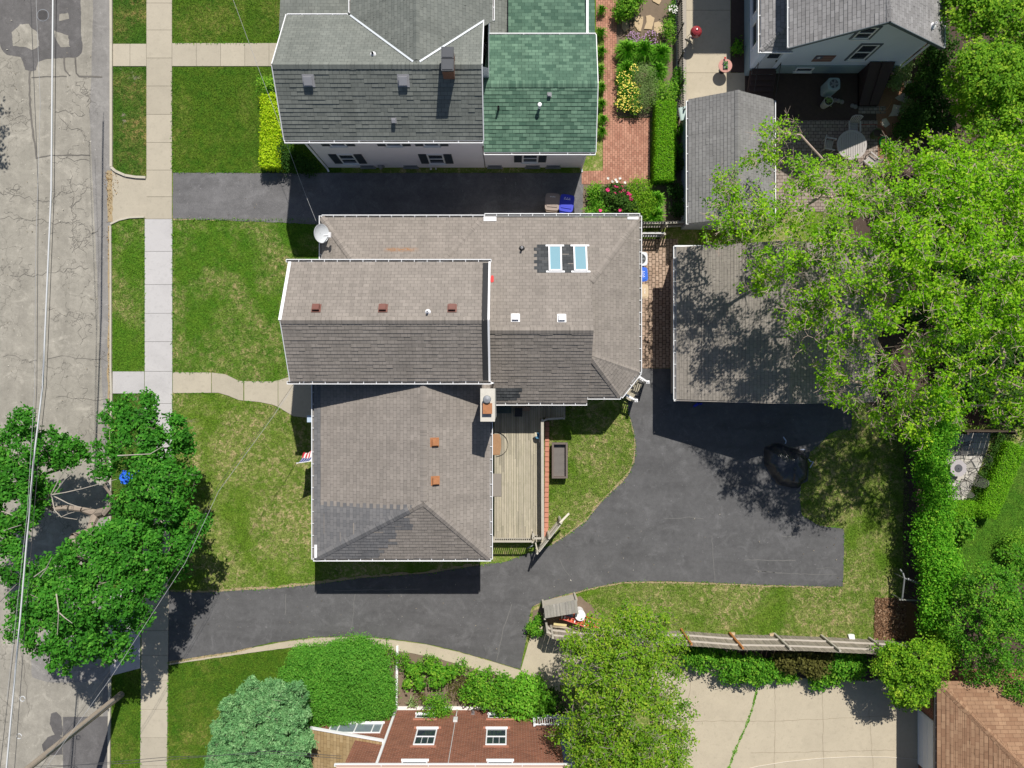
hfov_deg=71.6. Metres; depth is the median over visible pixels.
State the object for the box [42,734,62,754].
road patch
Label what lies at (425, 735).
window
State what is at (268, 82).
shrub
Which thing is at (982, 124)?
leafy tree
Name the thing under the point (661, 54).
day lily
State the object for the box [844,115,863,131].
garden chair
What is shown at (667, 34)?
shrub
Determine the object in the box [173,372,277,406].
front path
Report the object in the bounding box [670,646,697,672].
shrub
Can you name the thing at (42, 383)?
overhead wire
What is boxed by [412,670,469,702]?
shrub
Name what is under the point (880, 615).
mulch chips
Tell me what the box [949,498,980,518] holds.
hedge
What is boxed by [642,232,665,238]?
slatted gate
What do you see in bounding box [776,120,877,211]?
patio
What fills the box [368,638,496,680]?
shrub
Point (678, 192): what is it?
shrub
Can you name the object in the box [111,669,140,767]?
verge
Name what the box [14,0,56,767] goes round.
overhead wire
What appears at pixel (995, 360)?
shrub
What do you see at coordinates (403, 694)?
garden bed
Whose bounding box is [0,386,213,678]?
maple tree
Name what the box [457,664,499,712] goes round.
shrub
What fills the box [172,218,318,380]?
lawn
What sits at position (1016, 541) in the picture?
shrub
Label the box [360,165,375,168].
basement window
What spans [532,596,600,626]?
mulch bed
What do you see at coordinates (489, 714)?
basement window
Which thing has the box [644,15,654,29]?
flagstone
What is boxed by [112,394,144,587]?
verge
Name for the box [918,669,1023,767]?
cinnamon roofed garage
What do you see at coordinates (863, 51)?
window
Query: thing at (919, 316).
shrub
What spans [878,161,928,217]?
garden bed
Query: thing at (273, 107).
overhead wire
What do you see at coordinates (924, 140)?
garden bed
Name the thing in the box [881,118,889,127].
flagstone
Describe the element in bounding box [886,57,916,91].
shrub
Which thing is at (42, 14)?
manhole cover
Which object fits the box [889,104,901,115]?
flagstone
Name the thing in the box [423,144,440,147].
window
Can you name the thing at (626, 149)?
brick path
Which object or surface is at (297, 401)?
front path
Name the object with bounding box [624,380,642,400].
entry steps
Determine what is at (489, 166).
basement window
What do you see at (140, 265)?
verge
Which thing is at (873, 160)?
garden chair
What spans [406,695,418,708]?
yucca
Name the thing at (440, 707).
shrub
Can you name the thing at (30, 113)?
road cracks
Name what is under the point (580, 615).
white drum
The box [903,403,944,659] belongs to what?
garden bed
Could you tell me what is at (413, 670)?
shrub
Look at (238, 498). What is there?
lawn
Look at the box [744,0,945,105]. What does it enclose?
blue grey house
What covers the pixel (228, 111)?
lawn
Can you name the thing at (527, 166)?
basement window
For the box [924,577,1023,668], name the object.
garden bed
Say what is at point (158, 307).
sidewalk
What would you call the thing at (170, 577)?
overhead wire
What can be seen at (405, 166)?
basement window
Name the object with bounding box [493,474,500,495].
door mat
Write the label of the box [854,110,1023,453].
elm tree
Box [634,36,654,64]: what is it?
day lily
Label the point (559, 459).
wicker planter
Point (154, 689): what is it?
sidewalk
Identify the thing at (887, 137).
hose coil
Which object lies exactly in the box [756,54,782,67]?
door
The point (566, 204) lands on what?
wheeled bin
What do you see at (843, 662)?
shrub
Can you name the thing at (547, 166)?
basement window
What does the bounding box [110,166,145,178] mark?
kerb
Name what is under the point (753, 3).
window
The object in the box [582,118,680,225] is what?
garden bed
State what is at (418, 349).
taupe roofed house
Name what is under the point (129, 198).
driveway apron
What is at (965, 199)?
shrub
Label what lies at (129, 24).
verge
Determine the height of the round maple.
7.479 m
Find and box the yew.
[274,628,401,729]
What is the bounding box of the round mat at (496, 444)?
[493,432,507,456]
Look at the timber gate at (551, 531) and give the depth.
40.25 m
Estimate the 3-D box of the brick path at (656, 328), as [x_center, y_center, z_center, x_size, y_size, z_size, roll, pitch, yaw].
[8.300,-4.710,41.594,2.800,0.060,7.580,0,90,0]
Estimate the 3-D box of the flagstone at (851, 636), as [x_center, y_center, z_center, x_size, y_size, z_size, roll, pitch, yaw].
[19.842,14.781,41.530,0.394,0.140,0.301,0,90,0]
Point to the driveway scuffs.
(570, 576)
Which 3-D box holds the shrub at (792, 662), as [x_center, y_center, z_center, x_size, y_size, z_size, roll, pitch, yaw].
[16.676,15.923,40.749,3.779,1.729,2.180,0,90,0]
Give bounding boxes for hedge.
[258,91,285,172]
[650,100,677,185]
[902,381,970,659]
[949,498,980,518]
[974,440,1023,519]
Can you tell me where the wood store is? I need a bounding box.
[542,592,578,619]
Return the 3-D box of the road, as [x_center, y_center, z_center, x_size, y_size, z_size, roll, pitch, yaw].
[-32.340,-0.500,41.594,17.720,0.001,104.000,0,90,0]
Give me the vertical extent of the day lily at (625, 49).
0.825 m
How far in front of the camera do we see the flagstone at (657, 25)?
41.53 m
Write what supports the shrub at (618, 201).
on the garden bed at (662, 189)
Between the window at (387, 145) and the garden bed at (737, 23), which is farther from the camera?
the garden bed at (737, 23)
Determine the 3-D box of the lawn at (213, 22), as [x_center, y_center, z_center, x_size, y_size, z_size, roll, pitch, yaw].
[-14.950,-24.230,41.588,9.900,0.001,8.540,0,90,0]
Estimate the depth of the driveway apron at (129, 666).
41.57 m
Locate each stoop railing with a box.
[625,394,637,401]
[639,376,649,383]
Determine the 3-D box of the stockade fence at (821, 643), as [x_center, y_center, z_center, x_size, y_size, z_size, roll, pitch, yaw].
[14.175,14.625,40.376,18.556,2.448,0.366,2,90,0]
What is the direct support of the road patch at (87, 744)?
on the road
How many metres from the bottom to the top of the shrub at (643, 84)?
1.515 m
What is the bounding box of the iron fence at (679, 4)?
[677,0,685,117]
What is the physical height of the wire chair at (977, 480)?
1.040 m
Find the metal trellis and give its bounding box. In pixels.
[892,569,922,600]
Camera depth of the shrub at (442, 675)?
40.91 m
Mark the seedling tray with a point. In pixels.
(725, 64)
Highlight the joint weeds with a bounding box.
[728,682,757,767]
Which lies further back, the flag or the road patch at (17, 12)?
the road patch at (17, 12)
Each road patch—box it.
[0,0,82,70]
[11,24,38,49]
[31,581,108,682]
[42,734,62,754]
[50,712,62,735]
[54,30,69,46]
[59,13,68,20]
[63,716,107,767]
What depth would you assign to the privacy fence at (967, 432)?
40.00 m
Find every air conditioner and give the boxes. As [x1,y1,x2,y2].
[642,252,647,266]
[820,78,839,96]
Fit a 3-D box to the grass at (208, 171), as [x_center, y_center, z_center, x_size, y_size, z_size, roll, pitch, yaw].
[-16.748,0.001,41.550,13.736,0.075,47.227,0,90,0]
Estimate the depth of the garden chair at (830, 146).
41.11 m
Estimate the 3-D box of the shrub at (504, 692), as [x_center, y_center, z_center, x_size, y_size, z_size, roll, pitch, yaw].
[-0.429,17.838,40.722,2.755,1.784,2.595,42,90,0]
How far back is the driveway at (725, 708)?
41.57 m
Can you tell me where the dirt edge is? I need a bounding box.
[106,170,822,663]
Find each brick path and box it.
[582,0,649,183]
[642,239,677,367]
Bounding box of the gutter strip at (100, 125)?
[89,0,110,715]
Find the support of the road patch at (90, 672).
on the road
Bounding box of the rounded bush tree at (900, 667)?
[867,623,963,712]
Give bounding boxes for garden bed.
[357,648,579,716]
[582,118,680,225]
[617,0,676,117]
[714,650,917,680]
[731,0,743,72]
[848,188,1023,425]
[876,79,920,162]
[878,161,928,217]
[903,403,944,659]
[909,20,1023,177]
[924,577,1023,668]
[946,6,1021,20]
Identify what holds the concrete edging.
on the ground at (505, 550)
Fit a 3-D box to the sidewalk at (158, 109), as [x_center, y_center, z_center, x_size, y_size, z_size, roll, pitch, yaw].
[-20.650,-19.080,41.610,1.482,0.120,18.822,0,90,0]
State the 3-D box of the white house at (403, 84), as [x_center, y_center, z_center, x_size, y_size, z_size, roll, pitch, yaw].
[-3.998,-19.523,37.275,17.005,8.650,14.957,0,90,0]
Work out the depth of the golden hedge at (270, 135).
40.59 m
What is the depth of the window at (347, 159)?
39.96 m
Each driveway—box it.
[168,368,851,668]
[173,173,582,224]
[521,626,918,767]
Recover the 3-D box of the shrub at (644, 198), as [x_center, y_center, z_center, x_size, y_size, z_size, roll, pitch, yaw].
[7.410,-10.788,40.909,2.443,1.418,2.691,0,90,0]
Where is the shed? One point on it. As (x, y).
(717, 127)
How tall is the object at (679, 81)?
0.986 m
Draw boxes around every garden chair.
[820,135,836,153]
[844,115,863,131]
[859,151,883,167]
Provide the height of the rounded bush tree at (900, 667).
4.178 m
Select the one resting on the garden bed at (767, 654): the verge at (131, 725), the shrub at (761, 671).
the shrub at (761, 671)
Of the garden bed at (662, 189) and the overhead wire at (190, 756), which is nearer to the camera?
the overhead wire at (190, 756)
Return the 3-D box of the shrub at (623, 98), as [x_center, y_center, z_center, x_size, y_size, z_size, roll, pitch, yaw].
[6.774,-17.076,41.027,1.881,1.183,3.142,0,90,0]
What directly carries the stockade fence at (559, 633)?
on the ground at (505, 550)
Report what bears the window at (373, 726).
in the brick house at (461, 737)
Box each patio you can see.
[686,0,744,100]
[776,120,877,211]
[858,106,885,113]
[946,433,990,500]
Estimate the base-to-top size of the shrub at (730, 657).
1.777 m
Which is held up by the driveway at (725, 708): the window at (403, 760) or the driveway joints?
the driveway joints
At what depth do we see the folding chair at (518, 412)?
40.54 m
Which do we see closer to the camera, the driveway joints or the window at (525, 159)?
the window at (525, 159)
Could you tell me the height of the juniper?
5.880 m
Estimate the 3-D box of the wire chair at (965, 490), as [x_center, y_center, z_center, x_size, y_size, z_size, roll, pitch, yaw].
[26.141,6.056,41.040,0.629,1.040,0.905,-15,90,0]
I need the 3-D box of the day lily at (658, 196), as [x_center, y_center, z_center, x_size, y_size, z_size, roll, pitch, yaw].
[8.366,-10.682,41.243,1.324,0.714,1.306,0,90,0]
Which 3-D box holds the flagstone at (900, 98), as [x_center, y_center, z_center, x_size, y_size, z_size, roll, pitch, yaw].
[22.800,-16.803,41.565,0.703,0.070,0.507,19,90,0]
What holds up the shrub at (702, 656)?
on the garden bed at (767, 654)
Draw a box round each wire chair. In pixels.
[951,479,960,494]
[955,479,974,497]
[957,441,973,455]
[961,471,988,487]
[968,453,992,468]
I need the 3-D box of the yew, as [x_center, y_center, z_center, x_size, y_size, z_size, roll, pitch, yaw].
[-9.947,17.200,40.170,7.323,2.900,6.452,0,90,0]
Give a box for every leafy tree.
[939,0,1023,54]
[949,82,1023,157]
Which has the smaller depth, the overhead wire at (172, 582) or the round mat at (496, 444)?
the overhead wire at (172, 582)
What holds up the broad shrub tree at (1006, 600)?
on the garden bed at (967, 630)
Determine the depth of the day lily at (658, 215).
41.03 m
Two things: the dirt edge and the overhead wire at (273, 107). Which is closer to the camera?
the overhead wire at (273, 107)
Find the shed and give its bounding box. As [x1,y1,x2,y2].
[681,90,775,229]
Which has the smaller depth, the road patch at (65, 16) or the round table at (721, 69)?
the round table at (721, 69)
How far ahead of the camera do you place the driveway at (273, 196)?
41.57 m
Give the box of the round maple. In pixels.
[936,31,1023,118]
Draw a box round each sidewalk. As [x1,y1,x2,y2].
[140,468,169,767]
[145,219,172,457]
[146,0,171,218]
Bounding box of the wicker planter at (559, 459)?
[552,442,567,477]
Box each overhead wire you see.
[0,0,38,765]
[6,0,53,767]
[7,3,40,695]
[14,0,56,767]
[36,751,336,766]
[41,385,292,766]
[46,387,292,766]
[46,753,340,767]
[233,0,315,219]
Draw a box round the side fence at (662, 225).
[642,220,685,229]
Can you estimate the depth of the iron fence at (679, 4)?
40.80 m
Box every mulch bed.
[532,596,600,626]
[875,598,918,641]
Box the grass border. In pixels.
[595,5,609,138]
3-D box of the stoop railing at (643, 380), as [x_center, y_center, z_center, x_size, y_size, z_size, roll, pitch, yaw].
[7.386,-0.281,40.875,0.954,1.450,0.243,28,90,0]
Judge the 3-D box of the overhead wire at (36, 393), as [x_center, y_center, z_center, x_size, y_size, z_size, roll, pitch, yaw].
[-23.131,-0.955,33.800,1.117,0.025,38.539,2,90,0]
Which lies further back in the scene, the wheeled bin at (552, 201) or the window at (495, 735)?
the wheeled bin at (552, 201)
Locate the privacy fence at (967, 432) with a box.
[954,429,1017,434]
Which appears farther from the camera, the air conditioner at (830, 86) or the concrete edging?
the concrete edging
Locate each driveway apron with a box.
[110,589,139,675]
[111,170,145,220]
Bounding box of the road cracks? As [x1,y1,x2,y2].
[1,57,107,723]
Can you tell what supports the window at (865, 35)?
in the blue grey house at (873, 44)
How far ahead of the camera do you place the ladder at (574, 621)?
40.92 m
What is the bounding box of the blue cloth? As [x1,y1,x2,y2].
[119,470,138,483]
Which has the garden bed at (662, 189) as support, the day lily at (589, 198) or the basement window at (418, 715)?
the day lily at (589, 198)
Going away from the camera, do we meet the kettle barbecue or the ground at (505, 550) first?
the kettle barbecue
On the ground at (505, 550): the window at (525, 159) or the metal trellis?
the metal trellis
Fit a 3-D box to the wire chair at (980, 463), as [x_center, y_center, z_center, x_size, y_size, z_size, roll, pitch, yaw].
[27.019,4.429,41.040,0.905,1.040,0.629,-30,90,0]
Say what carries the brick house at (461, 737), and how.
on the ground at (505, 550)
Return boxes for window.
[329,144,347,147]
[329,721,384,732]
[336,154,359,164]
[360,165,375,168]
[385,144,403,147]
[401,759,428,762]
[403,165,418,168]
[413,726,438,744]
[415,712,434,717]
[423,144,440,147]
[426,154,445,164]
[485,726,507,744]
[486,759,513,762]
[487,165,502,168]
[487,712,517,717]
[521,156,537,163]
[525,165,539,168]
[545,165,560,168]
[750,0,756,18]
[750,20,756,50]
[793,67,814,72]
[844,43,883,61]
[849,26,882,40]
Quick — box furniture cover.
[764,437,813,487]
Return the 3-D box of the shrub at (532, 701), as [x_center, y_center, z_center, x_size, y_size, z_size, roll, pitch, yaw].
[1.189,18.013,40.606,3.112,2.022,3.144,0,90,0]
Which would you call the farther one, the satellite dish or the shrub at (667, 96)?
the shrub at (667, 96)
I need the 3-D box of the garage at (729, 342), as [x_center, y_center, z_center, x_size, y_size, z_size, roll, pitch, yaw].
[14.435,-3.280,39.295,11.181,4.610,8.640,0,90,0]
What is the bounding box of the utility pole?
[24,691,124,767]
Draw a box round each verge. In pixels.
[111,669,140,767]
[112,218,144,370]
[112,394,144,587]
[113,0,145,43]
[113,66,146,175]
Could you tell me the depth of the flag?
39.18 m
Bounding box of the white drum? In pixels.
[575,607,585,620]
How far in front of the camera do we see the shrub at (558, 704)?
40.81 m
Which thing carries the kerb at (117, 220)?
on the ground at (505, 550)
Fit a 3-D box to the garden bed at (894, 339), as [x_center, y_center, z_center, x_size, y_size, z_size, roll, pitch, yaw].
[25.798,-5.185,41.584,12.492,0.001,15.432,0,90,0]
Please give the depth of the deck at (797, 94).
41.58 m
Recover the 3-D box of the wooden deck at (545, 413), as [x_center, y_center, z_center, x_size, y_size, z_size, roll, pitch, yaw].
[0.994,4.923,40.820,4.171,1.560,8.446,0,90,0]
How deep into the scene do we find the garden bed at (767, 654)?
41.56 m
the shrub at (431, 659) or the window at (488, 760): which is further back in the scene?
the shrub at (431, 659)
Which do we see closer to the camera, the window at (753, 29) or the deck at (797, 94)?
the window at (753, 29)
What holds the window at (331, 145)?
in the white house at (403, 84)
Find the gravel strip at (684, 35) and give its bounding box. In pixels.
[675,0,685,117]
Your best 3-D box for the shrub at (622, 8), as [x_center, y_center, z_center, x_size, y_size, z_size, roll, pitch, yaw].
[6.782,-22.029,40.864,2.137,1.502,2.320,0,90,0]
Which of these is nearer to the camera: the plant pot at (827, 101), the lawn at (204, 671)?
the plant pot at (827, 101)
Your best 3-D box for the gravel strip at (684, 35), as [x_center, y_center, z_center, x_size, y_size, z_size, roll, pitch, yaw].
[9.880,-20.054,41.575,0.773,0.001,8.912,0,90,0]
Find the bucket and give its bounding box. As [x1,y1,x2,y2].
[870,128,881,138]
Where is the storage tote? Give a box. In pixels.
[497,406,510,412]
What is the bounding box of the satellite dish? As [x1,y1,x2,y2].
[314,224,330,242]
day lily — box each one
[586,193,604,208]
[613,36,638,63]
[615,59,637,81]
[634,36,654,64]
[641,204,665,228]
[647,62,669,84]
[647,189,666,207]
[649,42,672,66]
[784,671,798,684]
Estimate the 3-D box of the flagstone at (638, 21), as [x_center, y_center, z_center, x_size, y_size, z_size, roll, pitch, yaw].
[7.412,-21.076,41.565,0.533,0.070,0.886,0,90,0]
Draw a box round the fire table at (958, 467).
[948,460,965,475]
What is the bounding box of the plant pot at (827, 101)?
[820,96,832,108]
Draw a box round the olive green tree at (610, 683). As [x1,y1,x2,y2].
[544,593,700,767]
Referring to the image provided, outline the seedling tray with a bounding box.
[723,61,728,68]
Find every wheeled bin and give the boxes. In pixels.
[545,193,559,212]
[558,194,574,212]
[642,267,647,281]
[642,284,648,298]
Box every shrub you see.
[255,73,274,95]
[270,89,320,177]
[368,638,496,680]
[399,659,425,692]
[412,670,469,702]
[417,688,457,720]
[423,661,460,689]
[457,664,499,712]
[487,669,522,718]
[510,669,558,721]
[523,613,544,638]
[544,686,568,714]
[581,180,614,212]
[597,177,640,212]
[611,0,647,23]
[612,62,644,115]
[621,174,661,218]
[626,57,665,114]
[649,78,678,110]
[659,18,676,44]
[663,0,678,25]
[666,155,684,219]
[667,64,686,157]
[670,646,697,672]
[686,646,722,675]
[710,648,748,688]
[729,35,745,56]
[732,650,779,688]
[771,650,834,680]
[771,664,846,693]
[823,652,870,683]
[880,193,949,329]
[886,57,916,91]
[889,46,950,140]
[899,96,918,116]
[912,82,962,134]
[917,233,1023,334]
[921,24,961,85]
[926,320,1023,432]
[930,154,1021,242]
[948,515,978,544]
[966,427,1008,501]
[975,496,998,519]
[997,526,1023,563]
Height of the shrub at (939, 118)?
1.788 m
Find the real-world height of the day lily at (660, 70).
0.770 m
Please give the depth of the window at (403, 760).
35.85 m
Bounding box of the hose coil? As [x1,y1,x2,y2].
[879,136,890,146]
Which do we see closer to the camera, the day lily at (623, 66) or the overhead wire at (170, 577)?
the overhead wire at (170, 577)
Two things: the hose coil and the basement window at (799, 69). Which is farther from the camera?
the hose coil
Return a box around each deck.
[493,406,564,542]
[745,53,914,119]
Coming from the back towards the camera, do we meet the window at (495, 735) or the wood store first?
the wood store
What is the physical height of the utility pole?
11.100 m
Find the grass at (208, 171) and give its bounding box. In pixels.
[110,0,341,767]
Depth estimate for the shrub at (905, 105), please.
40.91 m
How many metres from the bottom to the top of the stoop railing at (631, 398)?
1.450 m
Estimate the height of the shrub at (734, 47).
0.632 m
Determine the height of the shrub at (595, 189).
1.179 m
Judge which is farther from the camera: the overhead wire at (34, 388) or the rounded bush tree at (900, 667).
the rounded bush tree at (900, 667)
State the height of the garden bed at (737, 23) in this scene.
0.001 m
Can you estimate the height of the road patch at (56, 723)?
0.001 m
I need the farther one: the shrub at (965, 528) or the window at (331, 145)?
the shrub at (965, 528)
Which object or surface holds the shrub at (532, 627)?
on the mulch bed at (584, 605)
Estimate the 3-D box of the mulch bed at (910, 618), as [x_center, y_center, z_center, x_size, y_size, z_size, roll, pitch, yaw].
[22.528,13.926,41.580,2.609,0.001,2.757,0,90,0]
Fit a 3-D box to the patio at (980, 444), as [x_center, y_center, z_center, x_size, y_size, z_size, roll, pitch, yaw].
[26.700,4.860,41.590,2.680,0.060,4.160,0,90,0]
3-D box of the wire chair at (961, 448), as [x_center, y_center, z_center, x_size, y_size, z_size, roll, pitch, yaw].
[26.247,3.687,41.040,0.629,1.040,0.905,-8,90,0]
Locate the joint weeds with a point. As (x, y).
(741, 736)
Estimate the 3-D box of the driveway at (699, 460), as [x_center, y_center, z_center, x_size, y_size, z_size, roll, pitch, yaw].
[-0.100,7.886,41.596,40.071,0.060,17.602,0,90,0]
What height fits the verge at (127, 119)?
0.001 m
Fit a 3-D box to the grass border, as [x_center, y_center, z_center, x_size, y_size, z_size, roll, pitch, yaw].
[5.217,-18.195,41.325,0.896,0.550,7.880,-1,90,0]
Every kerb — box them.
[107,677,111,767]
[109,0,112,166]
[109,225,112,553]
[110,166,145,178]
[110,216,143,224]
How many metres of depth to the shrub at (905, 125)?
40.57 m
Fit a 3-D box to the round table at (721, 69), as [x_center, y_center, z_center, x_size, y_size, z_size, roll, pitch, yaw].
[12.290,-18.346,41.230,0.790,0.669,0.790,0,90,0]
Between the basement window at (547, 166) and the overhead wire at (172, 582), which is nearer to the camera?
the overhead wire at (172, 582)
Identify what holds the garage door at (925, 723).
in the cinnamon roofed garage
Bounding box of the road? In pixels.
[0,0,110,767]
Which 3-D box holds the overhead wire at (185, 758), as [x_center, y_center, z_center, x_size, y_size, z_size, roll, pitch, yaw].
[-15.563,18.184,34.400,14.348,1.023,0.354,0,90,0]
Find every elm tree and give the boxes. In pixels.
[698,108,943,440]
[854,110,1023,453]
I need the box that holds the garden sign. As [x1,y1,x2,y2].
[678,106,685,120]
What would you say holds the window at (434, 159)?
in the white house at (403, 84)
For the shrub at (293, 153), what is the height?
1.313 m
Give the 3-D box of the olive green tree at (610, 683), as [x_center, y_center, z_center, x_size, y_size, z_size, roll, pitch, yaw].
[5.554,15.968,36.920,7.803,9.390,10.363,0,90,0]
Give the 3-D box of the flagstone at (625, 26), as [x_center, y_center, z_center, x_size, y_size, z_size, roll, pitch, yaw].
[6.636,-20.935,41.565,0.430,0.070,0.714,0,90,0]
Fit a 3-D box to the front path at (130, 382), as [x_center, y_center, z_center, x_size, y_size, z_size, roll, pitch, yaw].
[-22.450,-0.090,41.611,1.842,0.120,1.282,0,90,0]
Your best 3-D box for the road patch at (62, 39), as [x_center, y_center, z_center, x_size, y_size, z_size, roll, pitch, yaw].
[-26.352,-20.221,41.586,0.933,0.001,0.993,0,90,0]
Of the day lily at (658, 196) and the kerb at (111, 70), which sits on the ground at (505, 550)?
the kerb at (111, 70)
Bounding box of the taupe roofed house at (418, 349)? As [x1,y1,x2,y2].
[278,213,641,560]
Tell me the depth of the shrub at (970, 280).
40.08 m
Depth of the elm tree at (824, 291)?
32.53 m
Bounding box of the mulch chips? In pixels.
[873,597,906,640]
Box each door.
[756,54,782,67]
[918,709,932,767]
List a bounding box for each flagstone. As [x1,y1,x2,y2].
[622,21,628,32]
[634,16,642,31]
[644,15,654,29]
[654,21,665,34]
[848,634,854,638]
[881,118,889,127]
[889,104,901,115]
[895,93,907,101]
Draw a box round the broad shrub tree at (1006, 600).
[936,540,1023,705]
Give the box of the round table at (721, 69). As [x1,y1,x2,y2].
[718,59,731,73]
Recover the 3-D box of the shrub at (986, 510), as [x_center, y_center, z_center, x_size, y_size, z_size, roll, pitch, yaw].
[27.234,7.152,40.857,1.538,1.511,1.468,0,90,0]
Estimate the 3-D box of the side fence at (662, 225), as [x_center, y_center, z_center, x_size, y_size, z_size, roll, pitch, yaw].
[8.750,-9.101,40.784,2.779,1.632,0.192,-2,90,0]
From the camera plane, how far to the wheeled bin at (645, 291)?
40.49 m
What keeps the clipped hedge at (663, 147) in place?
on the garden bed at (662, 189)
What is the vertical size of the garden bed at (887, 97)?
0.001 m
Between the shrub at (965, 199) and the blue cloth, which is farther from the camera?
the shrub at (965, 199)
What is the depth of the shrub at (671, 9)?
41.00 m
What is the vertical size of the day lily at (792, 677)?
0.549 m
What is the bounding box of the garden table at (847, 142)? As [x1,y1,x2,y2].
[837,130,866,159]
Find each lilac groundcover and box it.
[624,27,640,43]
[640,29,662,45]
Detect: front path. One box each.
[113,43,276,65]
[113,372,144,392]
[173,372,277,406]
[278,377,310,417]
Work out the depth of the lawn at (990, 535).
41.59 m
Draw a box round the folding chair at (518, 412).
[515,408,521,416]
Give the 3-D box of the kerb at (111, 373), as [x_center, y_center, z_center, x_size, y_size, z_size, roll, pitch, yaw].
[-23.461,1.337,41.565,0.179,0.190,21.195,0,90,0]
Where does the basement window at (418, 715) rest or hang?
in the brick house at (461, 737)
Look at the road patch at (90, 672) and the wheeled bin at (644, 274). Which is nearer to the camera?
the wheeled bin at (644, 274)
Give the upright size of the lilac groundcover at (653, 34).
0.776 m
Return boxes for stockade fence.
[545,619,598,642]
[597,628,923,656]
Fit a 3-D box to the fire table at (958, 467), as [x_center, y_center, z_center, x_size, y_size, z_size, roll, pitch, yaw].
[25.751,4.863,41.221,0.924,0.677,0.924,0,90,0]
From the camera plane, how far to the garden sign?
40.43 m
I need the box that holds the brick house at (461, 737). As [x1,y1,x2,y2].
[309,645,574,767]
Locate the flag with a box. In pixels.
[296,451,310,463]
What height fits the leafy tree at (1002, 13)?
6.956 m
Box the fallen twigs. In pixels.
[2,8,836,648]
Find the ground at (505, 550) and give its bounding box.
[111,0,1023,767]
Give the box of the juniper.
[203,674,318,767]
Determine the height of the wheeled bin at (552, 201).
1.087 m
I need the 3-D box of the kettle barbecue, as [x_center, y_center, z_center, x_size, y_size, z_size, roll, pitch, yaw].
[10.515,-20.128,40.911,0.670,1.303,0.657,31,90,0]
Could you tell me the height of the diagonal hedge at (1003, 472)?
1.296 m
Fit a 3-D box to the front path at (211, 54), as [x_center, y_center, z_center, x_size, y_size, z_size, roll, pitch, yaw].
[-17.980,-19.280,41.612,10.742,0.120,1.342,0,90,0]
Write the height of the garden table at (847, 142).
0.710 m
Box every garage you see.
[671,240,876,403]
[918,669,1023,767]
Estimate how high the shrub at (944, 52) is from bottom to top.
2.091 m
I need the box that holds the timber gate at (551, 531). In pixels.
[535,513,568,554]
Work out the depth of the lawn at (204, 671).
41.59 m
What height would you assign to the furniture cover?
0.952 m
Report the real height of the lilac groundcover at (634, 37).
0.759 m
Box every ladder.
[562,615,591,628]
[570,613,599,627]
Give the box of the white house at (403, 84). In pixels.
[271,0,598,171]
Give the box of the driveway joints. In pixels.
[681,675,894,765]
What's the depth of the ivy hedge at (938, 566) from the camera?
39.12 m
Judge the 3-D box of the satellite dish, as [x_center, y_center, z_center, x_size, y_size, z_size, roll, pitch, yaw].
[-10.069,-8.070,38.201,0.894,1.106,0.999,0,90,0]
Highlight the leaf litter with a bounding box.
[105,171,117,398]
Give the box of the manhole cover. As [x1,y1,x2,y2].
[37,9,48,20]
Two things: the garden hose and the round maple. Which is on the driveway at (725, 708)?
the garden hose
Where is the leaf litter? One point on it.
(108, 239)
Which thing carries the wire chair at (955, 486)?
on the patio at (980, 444)
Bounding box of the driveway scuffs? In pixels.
[199,517,836,660]
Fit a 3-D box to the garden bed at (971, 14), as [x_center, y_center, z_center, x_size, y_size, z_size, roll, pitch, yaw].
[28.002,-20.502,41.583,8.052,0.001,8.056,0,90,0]
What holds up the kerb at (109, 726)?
on the ground at (505, 550)
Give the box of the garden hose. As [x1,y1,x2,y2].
[751,756,917,767]
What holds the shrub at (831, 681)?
on the garden bed at (767, 654)
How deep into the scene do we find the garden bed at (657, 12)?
41.58 m
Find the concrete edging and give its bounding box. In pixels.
[169,637,559,691]
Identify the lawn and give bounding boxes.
[168,643,313,767]
[170,393,340,590]
[172,0,279,42]
[172,66,340,172]
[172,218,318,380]
[954,437,1023,577]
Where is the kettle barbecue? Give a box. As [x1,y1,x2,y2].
[687,26,702,44]

